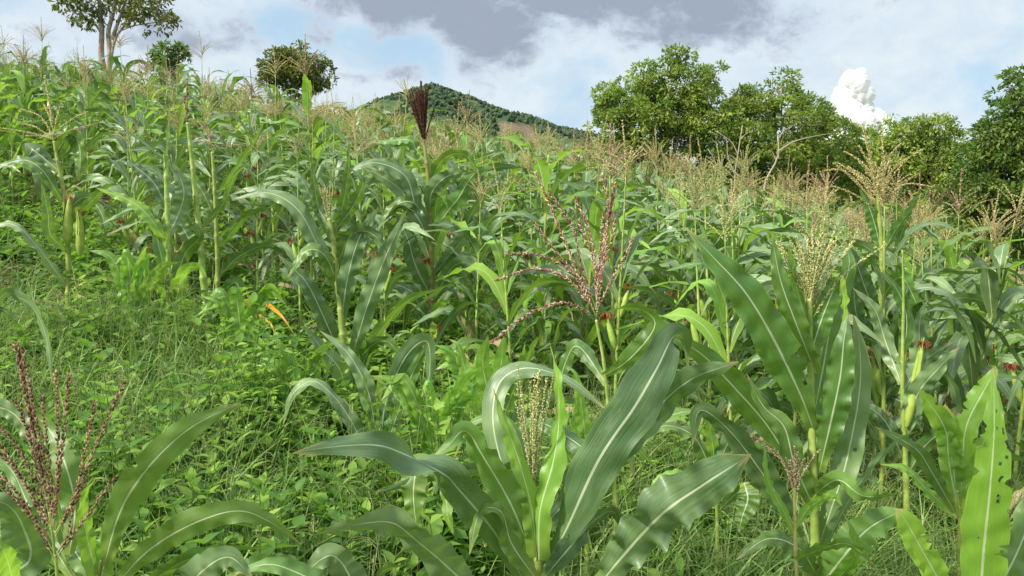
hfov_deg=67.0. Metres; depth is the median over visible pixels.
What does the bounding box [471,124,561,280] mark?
maize plant
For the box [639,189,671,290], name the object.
maize plant
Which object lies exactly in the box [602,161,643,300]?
maize plant
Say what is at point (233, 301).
maize plant
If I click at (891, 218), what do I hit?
maize plant
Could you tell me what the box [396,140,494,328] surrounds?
maize plant
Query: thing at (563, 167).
maize plant
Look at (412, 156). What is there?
maize plant
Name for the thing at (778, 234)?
maize plant
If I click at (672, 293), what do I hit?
maize plant
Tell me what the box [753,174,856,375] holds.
maize plant
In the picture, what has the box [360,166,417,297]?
maize plant
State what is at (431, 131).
maize plant
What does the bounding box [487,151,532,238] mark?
maize plant
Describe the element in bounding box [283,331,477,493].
maize plant
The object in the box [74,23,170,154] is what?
maize plant
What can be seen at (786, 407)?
maize plant
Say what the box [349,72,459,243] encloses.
maize plant
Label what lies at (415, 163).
maize plant
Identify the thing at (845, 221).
maize plant
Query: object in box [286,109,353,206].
maize plant
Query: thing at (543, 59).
sky
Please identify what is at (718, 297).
maize plant
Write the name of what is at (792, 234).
maize plant
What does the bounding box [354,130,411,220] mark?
maize plant
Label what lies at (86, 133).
maize plant
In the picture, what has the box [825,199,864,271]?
maize plant
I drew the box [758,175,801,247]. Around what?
maize plant
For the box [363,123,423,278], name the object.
maize plant
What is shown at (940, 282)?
maize plant
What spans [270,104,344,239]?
maize plant
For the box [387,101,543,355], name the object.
maize plant
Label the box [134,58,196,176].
maize plant
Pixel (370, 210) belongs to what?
maize plant
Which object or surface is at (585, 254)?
maize plant
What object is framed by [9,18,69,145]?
maize plant
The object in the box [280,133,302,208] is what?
maize plant
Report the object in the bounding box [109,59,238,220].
maize plant
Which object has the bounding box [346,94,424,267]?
maize plant
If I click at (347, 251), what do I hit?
maize plant
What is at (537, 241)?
maize plant
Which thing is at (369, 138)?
maize plant
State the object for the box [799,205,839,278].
maize plant
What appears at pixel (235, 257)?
maize plant
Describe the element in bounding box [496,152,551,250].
maize plant
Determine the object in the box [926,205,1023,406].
maize plant
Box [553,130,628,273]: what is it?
maize plant
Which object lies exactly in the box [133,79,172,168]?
maize plant
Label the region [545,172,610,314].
maize plant
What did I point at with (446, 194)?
maize plant
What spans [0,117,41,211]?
maize plant
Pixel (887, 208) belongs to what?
shrub
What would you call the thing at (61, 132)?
maize plant
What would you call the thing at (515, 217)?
maize plant
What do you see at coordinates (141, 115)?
maize plant
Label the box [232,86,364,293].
maize plant
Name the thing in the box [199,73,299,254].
maize plant
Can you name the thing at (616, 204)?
maize plant
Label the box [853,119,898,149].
broadleaf tree
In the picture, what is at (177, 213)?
maize plant
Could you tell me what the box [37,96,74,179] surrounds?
maize plant
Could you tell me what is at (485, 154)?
maize plant
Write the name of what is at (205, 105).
maize plant
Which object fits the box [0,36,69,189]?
maize plant
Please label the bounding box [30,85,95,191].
maize plant
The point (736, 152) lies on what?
bare sapling
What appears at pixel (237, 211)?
maize plant
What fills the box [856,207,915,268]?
maize plant
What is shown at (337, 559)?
maize plant
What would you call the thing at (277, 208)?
maize plant
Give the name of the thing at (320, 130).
maize plant
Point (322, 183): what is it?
maize plant
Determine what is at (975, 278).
maize plant
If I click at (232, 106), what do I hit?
maize plant
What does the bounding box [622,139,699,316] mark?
maize plant
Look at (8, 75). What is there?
maize plant
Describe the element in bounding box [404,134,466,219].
maize plant
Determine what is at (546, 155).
maize plant
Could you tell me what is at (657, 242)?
maize plant
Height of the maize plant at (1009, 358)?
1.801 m
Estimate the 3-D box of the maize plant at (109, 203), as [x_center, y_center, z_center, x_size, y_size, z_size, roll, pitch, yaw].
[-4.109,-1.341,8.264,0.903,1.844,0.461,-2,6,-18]
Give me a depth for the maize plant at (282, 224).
8.96 m
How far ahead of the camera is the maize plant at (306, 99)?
8.87 m
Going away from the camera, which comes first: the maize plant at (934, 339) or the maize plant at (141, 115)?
the maize plant at (934, 339)
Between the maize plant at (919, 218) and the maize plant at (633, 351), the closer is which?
the maize plant at (633, 351)
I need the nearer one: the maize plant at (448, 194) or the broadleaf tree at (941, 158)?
the maize plant at (448, 194)
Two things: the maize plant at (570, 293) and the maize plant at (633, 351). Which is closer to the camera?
the maize plant at (633, 351)
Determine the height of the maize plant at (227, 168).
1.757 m
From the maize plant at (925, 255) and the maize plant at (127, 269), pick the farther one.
the maize plant at (925, 255)
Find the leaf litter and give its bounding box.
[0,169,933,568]
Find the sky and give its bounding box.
[0,0,1023,175]
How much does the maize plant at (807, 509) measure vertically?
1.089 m
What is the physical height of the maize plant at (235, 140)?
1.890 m
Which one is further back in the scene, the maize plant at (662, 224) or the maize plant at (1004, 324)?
the maize plant at (662, 224)
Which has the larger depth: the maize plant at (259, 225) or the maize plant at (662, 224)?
the maize plant at (662, 224)
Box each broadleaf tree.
[47,0,183,70]
[138,39,192,84]
[254,39,338,98]
[582,42,753,183]
[696,65,871,212]
[809,127,896,210]
[853,111,999,259]
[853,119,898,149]
[885,182,1020,275]
[935,64,1023,285]
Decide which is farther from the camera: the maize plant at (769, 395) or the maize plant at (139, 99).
the maize plant at (139, 99)
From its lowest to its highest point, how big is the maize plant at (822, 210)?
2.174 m
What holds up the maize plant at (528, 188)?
on the ground at (6, 177)
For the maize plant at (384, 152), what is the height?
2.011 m
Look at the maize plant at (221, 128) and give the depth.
10.12 m
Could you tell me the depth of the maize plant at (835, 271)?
6.21 m
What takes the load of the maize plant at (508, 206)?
on the ground at (6, 177)
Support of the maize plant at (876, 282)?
on the ground at (6, 177)
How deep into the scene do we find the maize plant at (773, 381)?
4.78 m
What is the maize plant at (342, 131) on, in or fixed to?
on the ground at (6, 177)
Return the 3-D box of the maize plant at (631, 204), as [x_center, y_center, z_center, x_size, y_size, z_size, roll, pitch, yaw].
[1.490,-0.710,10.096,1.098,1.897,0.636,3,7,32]
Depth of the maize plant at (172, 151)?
6.60 m
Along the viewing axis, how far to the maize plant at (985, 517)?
1.76 m
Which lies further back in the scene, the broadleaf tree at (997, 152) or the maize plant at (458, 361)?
the broadleaf tree at (997, 152)
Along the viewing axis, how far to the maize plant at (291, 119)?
11.64 m
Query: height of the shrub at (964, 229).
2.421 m
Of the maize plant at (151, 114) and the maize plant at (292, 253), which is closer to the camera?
the maize plant at (292, 253)
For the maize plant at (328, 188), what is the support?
on the ground at (6, 177)
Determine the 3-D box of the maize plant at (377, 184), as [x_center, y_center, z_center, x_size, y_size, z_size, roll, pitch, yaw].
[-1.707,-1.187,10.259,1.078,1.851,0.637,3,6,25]
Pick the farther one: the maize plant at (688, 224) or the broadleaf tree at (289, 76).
the broadleaf tree at (289, 76)
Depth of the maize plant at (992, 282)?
4.38 m
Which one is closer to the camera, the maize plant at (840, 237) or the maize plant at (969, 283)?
the maize plant at (969, 283)
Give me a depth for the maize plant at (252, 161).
7.75 m
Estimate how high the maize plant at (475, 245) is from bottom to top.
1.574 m
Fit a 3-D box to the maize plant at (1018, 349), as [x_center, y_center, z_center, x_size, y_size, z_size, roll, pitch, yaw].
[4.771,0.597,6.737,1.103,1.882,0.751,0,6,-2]
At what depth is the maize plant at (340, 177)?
7.69 m
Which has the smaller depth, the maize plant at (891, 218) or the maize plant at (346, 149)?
the maize plant at (346, 149)
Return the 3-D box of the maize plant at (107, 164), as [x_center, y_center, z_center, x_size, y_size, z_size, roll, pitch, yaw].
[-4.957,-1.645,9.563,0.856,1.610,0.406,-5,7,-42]
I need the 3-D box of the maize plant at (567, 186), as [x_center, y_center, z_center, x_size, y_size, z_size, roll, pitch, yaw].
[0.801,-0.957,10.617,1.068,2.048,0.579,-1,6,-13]
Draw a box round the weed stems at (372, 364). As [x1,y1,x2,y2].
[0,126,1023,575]
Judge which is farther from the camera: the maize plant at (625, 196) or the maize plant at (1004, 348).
the maize plant at (625, 196)
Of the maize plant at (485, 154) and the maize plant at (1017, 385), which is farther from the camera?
the maize plant at (485, 154)
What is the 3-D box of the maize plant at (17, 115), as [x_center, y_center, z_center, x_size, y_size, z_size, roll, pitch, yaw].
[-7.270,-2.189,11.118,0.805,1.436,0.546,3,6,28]
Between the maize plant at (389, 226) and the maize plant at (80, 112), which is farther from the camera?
the maize plant at (80, 112)
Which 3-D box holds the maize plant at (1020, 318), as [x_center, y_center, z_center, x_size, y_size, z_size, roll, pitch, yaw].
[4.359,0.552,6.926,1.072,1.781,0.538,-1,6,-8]
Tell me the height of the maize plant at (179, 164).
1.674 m
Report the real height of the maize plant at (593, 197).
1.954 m
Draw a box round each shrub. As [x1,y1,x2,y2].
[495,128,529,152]
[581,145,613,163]
[828,192,890,228]
[885,198,944,240]
[918,214,980,267]
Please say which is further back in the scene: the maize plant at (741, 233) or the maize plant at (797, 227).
the maize plant at (797, 227)
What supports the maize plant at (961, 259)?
on the ground at (6, 177)
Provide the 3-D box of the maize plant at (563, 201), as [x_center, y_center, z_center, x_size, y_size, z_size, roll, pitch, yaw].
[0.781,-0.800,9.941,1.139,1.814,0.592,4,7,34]
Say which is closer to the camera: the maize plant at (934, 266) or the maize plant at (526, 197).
the maize plant at (934, 266)
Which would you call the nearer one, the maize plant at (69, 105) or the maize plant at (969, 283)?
the maize plant at (969, 283)
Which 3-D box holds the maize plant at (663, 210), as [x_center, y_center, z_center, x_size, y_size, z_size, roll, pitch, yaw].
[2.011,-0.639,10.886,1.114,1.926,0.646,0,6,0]
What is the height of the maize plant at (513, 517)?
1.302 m
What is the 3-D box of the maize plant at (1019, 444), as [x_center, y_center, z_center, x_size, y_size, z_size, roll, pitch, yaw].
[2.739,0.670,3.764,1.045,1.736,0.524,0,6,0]
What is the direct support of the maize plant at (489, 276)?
on the ground at (6, 177)
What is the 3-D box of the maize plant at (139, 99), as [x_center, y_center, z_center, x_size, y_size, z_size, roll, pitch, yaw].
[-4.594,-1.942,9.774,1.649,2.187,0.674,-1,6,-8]
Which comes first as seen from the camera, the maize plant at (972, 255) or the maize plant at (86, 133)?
the maize plant at (972, 255)
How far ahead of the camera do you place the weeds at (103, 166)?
11.47 m
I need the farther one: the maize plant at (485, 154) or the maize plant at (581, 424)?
the maize plant at (485, 154)
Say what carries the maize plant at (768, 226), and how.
on the ground at (6, 177)
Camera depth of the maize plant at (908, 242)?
10.12 m
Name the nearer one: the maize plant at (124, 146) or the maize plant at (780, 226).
the maize plant at (124, 146)
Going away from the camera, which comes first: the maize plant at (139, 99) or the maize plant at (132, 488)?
the maize plant at (132, 488)
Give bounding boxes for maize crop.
[0,39,964,292]
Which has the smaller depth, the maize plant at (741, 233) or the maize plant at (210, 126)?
the maize plant at (741, 233)
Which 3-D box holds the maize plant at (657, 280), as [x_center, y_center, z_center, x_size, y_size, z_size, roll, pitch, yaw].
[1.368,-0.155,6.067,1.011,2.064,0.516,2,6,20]
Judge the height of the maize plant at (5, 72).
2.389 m
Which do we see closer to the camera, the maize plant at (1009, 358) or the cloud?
the maize plant at (1009, 358)
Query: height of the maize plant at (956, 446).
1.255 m
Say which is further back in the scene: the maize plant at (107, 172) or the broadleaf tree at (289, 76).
the broadleaf tree at (289, 76)
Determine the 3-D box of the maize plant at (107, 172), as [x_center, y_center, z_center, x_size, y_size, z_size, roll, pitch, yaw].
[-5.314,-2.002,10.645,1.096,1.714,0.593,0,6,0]
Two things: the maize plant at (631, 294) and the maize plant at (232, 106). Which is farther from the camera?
the maize plant at (232, 106)
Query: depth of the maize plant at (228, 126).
9.60 m
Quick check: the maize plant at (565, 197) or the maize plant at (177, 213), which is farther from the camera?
the maize plant at (565, 197)
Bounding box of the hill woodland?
[346,81,842,203]
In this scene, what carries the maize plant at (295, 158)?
on the ground at (6, 177)
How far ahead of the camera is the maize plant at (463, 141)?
9.88 m
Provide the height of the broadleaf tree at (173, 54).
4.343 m
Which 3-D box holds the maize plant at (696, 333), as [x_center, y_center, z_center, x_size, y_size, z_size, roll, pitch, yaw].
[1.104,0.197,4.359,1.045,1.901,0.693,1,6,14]
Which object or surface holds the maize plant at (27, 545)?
on the ground at (6, 177)
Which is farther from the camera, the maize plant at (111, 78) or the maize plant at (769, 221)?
the maize plant at (111, 78)
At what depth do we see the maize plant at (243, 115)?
11.57 m
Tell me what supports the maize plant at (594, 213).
on the ground at (6, 177)
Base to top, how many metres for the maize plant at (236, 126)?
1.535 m
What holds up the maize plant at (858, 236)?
on the ground at (6, 177)
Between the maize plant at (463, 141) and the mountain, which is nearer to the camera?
the maize plant at (463, 141)
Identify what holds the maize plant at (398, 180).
on the ground at (6, 177)
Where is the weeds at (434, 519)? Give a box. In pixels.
[0,169,1023,575]
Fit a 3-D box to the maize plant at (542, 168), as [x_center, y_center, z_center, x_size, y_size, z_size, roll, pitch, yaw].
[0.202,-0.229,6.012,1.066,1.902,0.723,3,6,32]
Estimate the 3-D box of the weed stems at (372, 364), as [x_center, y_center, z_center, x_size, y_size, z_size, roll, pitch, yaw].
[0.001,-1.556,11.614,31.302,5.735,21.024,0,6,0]
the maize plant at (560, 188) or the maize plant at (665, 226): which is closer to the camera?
the maize plant at (665, 226)
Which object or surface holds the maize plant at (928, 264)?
on the ground at (6, 177)
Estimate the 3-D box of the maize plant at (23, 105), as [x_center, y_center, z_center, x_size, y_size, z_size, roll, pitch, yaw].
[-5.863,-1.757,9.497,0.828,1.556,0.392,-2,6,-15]
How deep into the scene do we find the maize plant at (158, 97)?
11.23 m
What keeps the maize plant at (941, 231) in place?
on the ground at (6, 177)
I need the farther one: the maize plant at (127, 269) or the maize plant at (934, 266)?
the maize plant at (934, 266)
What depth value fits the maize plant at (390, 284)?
5.21 m
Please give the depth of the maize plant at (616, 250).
6.20 m
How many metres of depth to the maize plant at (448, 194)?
9.00 m
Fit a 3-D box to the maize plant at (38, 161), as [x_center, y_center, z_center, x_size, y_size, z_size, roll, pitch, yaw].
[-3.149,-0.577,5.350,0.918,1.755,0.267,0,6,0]
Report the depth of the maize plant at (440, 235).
5.36 m
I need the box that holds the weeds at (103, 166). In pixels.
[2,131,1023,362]
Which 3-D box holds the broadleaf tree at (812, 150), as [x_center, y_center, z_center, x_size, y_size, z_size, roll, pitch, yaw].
[10.719,-5.050,30.576,6.812,7.332,5.457,-3,6,-29]
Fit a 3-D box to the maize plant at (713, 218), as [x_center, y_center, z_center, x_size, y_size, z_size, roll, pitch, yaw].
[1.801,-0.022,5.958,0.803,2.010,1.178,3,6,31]
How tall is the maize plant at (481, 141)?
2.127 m
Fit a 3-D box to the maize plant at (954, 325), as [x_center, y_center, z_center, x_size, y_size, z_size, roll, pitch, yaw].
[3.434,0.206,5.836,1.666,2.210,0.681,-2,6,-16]
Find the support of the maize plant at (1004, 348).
on the ground at (6, 177)
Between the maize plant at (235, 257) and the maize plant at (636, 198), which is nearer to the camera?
the maize plant at (235, 257)
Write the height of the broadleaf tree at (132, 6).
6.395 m
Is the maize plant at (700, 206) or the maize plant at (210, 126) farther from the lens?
the maize plant at (210, 126)
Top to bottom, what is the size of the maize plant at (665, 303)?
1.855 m
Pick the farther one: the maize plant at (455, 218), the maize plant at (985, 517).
the maize plant at (455, 218)
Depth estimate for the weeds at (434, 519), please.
3.47 m
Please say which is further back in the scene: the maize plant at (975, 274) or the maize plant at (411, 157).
the maize plant at (411, 157)
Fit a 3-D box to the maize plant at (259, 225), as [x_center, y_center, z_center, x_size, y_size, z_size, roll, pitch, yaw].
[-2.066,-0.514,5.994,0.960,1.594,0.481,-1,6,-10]
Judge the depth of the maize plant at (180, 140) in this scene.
6.58 m
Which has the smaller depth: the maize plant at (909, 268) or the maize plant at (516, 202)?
the maize plant at (909, 268)
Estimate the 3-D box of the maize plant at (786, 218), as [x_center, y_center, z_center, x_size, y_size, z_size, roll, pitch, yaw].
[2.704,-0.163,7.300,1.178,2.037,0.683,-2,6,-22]
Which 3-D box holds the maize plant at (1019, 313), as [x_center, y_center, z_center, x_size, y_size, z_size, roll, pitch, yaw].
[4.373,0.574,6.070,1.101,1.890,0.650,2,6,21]
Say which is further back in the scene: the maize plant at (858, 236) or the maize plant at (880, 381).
the maize plant at (858, 236)
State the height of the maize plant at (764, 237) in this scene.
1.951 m
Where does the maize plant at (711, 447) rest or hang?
on the ground at (6, 177)
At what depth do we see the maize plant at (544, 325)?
5.37 m
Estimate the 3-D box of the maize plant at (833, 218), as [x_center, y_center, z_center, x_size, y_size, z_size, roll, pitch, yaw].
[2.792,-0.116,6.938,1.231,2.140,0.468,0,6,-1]
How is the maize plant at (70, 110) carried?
on the ground at (6, 177)
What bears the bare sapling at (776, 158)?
on the ground at (6, 177)
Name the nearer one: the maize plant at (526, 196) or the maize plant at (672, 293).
the maize plant at (672, 293)
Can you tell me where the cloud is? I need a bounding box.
[826,68,903,147]
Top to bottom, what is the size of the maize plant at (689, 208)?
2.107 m
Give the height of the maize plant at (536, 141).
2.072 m
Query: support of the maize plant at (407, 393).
on the ground at (6, 177)
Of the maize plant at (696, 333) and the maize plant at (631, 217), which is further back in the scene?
the maize plant at (631, 217)
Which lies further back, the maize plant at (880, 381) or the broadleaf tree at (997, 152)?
the broadleaf tree at (997, 152)
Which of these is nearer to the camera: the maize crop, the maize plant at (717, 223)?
the maize plant at (717, 223)
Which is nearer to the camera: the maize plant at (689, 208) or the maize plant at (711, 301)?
the maize plant at (711, 301)
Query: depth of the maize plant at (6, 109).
10.14 m
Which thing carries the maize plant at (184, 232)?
on the ground at (6, 177)
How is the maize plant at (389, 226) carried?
on the ground at (6, 177)
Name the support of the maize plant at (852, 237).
on the ground at (6, 177)
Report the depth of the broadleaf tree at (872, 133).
33.15 m
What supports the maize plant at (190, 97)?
on the ground at (6, 177)
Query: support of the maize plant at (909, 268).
on the ground at (6, 177)
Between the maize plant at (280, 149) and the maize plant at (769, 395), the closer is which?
the maize plant at (769, 395)
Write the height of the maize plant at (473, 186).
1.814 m
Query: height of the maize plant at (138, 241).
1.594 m
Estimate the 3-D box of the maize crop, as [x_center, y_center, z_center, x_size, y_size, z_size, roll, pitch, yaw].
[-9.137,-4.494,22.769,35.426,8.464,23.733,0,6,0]
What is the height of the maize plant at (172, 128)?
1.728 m
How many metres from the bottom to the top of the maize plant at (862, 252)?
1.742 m
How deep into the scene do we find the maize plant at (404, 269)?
7.38 m
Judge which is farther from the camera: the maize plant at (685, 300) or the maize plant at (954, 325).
the maize plant at (685, 300)
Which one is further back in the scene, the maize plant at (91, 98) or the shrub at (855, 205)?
the shrub at (855, 205)
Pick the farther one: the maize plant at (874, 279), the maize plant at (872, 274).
the maize plant at (874, 279)
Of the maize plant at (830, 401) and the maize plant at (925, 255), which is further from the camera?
the maize plant at (925, 255)
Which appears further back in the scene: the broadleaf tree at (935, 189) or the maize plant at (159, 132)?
the broadleaf tree at (935, 189)
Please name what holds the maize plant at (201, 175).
on the ground at (6, 177)
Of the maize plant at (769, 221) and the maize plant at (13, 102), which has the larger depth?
the maize plant at (13, 102)
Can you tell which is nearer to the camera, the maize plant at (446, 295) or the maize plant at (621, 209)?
the maize plant at (446, 295)
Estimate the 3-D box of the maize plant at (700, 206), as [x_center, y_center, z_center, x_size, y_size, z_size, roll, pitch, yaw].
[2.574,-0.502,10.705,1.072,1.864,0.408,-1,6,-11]
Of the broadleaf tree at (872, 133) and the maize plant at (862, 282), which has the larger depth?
the broadleaf tree at (872, 133)
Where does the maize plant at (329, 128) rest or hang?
on the ground at (6, 177)
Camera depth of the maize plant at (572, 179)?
6.66 m
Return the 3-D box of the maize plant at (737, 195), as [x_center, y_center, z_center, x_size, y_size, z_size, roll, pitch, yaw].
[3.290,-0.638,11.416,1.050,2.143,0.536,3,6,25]
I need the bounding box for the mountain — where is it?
[359,87,775,190]
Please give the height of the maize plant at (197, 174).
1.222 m
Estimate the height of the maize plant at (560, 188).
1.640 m
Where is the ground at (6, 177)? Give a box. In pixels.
[0,139,1023,572]
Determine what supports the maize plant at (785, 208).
on the ground at (6, 177)
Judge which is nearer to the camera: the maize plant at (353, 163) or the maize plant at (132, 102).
the maize plant at (353, 163)
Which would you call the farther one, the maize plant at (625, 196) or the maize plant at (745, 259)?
the maize plant at (625, 196)
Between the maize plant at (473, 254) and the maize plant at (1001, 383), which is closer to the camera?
the maize plant at (1001, 383)
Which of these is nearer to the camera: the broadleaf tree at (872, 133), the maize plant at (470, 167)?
the maize plant at (470, 167)
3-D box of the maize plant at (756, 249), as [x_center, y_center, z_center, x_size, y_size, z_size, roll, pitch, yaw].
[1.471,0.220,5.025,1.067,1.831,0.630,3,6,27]
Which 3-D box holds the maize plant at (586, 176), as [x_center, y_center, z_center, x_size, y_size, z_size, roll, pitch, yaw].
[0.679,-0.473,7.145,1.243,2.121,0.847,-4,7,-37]
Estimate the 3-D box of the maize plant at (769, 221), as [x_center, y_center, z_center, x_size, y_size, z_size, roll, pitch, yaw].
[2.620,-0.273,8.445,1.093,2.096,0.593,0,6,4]
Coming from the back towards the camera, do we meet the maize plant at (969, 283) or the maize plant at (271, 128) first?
the maize plant at (271, 128)
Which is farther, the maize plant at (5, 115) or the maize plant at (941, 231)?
the maize plant at (941, 231)
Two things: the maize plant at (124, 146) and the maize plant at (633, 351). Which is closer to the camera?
the maize plant at (633, 351)
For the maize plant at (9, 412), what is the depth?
2.63 m
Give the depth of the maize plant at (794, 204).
11.71 m
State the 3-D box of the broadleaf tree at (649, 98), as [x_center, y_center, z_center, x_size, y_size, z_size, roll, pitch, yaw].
[5.910,-5.712,29.784,6.586,7.170,4.595,0,6,0]
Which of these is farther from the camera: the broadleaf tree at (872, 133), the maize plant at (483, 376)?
the broadleaf tree at (872, 133)
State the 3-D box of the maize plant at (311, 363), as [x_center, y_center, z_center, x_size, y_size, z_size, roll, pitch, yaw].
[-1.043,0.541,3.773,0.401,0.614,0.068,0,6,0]
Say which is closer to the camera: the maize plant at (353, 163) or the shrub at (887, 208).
the maize plant at (353, 163)
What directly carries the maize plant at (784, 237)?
on the ground at (6, 177)
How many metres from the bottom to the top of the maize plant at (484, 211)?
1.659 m
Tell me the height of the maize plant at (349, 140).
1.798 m
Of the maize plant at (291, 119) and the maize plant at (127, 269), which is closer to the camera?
the maize plant at (127, 269)
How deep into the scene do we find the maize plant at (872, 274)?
4.12 m
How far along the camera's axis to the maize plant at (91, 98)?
9.90 m
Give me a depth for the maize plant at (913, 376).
3.65 m
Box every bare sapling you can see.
[717,125,752,199]
[762,127,831,222]
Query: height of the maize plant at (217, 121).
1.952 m
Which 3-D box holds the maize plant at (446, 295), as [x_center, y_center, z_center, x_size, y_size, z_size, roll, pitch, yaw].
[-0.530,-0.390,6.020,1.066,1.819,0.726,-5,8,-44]
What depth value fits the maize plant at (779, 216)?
7.73 m
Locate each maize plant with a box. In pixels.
[0,25,43,159]
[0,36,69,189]
[0,72,31,174]
[0,73,18,173]
[0,73,25,169]
[0,75,117,317]
[0,79,68,201]
[0,83,22,162]
[0,90,34,180]
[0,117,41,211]
[0,288,51,463]
[0,342,125,575]
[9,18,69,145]
[22,66,99,178]
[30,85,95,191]
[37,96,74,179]
[40,67,120,199]
[41,404,299,575]
[46,45,130,214]
[51,82,102,145]
[56,111,173,288]
[59,67,192,253]
[64,101,105,192]
[65,59,122,192]
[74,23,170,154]
[78,90,145,213]
[82,60,135,182]
[84,75,170,217]
[89,139,170,252]
[90,247,178,334]
[91,60,198,203]
[94,81,155,181]
[97,109,221,326]
[98,62,207,224]
[100,45,210,195]
[101,78,294,334]
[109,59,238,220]
[109,102,233,269]
[119,82,190,195]
[129,82,243,290]
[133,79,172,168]
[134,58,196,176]
[149,77,263,286]
[156,31,238,128]
[156,89,203,175]
[171,113,285,308]
[173,76,239,213]
[173,94,281,248]
[177,68,296,263]
[184,124,215,191]
[185,113,221,175]
[186,68,240,187]
[186,79,283,247]
[187,86,245,204]
[187,139,232,228]
[192,117,300,305]
[194,94,267,237]
[197,70,255,212]
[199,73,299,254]
[199,283,284,372]
[211,95,263,214]
[212,115,273,207]
[216,89,268,196]
[218,83,332,281]
[218,88,311,235]
[226,116,359,333]
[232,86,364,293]
[235,142,441,403]
[235,543,404,575]
[236,44,321,232]
[238,89,334,242]
[253,93,297,227]
[256,34,352,262]
[256,338,333,448]
[263,88,386,298]
[266,92,299,167]
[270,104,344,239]
[279,106,341,230]
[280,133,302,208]
[283,101,350,193]
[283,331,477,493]
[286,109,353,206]
[289,93,366,251]
[292,323,758,575]
[314,117,371,227]
[314,122,402,299]
[316,115,375,217]
[317,97,399,285]
[319,142,455,369]
[320,115,402,299]
[332,122,355,216]
[336,107,398,209]
[345,102,403,247]
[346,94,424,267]
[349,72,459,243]
[351,80,506,356]
[351,114,408,221]
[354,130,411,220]
[356,125,489,279]
[360,132,409,239]
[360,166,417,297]
[362,125,496,321]
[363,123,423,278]
[371,365,489,494]
[380,121,492,329]
[385,130,492,284]
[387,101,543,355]
[392,128,439,254]
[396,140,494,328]
[402,134,485,267]
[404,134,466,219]
[410,135,496,250]
[411,116,448,169]
[411,170,549,366]
[420,153,528,329]
[435,161,582,386]
[435,339,494,460]
[444,138,490,256]
[446,113,519,292]
[448,336,589,434]
[451,129,500,216]
[452,90,507,278]
[457,146,489,228]
[463,135,605,358]
[467,127,495,194]
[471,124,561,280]
[476,136,573,349]
[476,143,540,247]
[482,162,558,304]
[482,194,518,241]
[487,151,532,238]
[490,171,708,534]
[492,118,602,311]
[492,149,545,236]
[494,133,579,243]
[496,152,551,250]
[497,162,542,245]
[499,179,574,336]
[503,124,573,275]
[507,221,576,387]
[515,128,651,334]
[516,113,663,397]
[516,120,707,417]
[519,121,693,396]
[519,158,571,236]
[520,122,640,322]
[526,124,675,361]
[536,149,583,260]
[540,178,576,255]
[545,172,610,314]
[550,164,581,264]
[552,155,579,268]
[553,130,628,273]
[565,368,655,575]
[569,152,633,292]
[571,150,634,282]
[573,185,663,328]
[600,161,668,290]
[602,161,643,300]
[614,163,644,264]
[614,177,872,475]
[615,166,680,304]
[616,127,702,336]
[616,181,655,273]
[618,153,770,442]
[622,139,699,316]
[623,139,801,411]
[623,174,758,386]
[626,144,837,415]
[626,150,734,328]
[627,135,736,348]
[627,176,675,292]
[639,179,715,306]
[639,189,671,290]
[643,145,730,323]
[643,396,758,575]
[644,158,757,356]
[646,175,704,305]
[649,180,802,418]
[656,179,736,276]
[662,136,801,348]
[662,184,722,257]
[673,227,916,575]
[674,142,794,344]
[683,156,796,367]
[684,242,731,322]
[695,185,770,306]
[710,167,796,318]
[711,183,887,492]
[719,177,840,391]
[720,178,763,243]
[722,161,931,457]
[729,173,897,417]
[750,435,873,575]
[752,190,771,240]
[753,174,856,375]
[758,155,833,272]
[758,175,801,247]
[760,206,787,248]
[761,163,845,310]
[761,196,958,492]
[761,208,818,266]
[762,191,819,256]
[766,204,870,399]
[766,222,810,252]
[768,198,809,247]
[776,155,877,278]
[776,185,818,266]
[792,133,975,505]
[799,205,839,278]
[808,177,848,267]
[822,123,955,485]
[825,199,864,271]
[831,205,874,285]
[831,207,869,280]
[832,204,933,348]
[833,223,875,311]
[834,199,870,277]
[837,155,955,415]
[837,216,865,252]
[839,204,895,362]
[854,251,975,510]
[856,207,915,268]
[861,202,934,259]
[863,167,1023,431]
[864,186,1003,457]
[865,171,977,413]
[869,208,1016,347]
[871,225,985,462]
[876,190,970,356]
[876,365,1023,575]
[888,184,1023,439]
[893,220,937,261]
[896,368,1023,575]
[904,214,942,281]
[906,168,1023,380]
[915,220,972,325]
[921,214,971,333]
[926,194,1023,491]
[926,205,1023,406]
[936,281,1023,519]
[942,199,1023,433]
[943,253,1023,414]
[948,191,1023,441]
[948,244,1023,352]
[960,245,1013,353]
[992,308,1023,434]
[1006,297,1023,388]
[1006,370,1023,514]
[1010,297,1023,425]
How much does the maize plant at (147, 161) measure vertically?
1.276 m

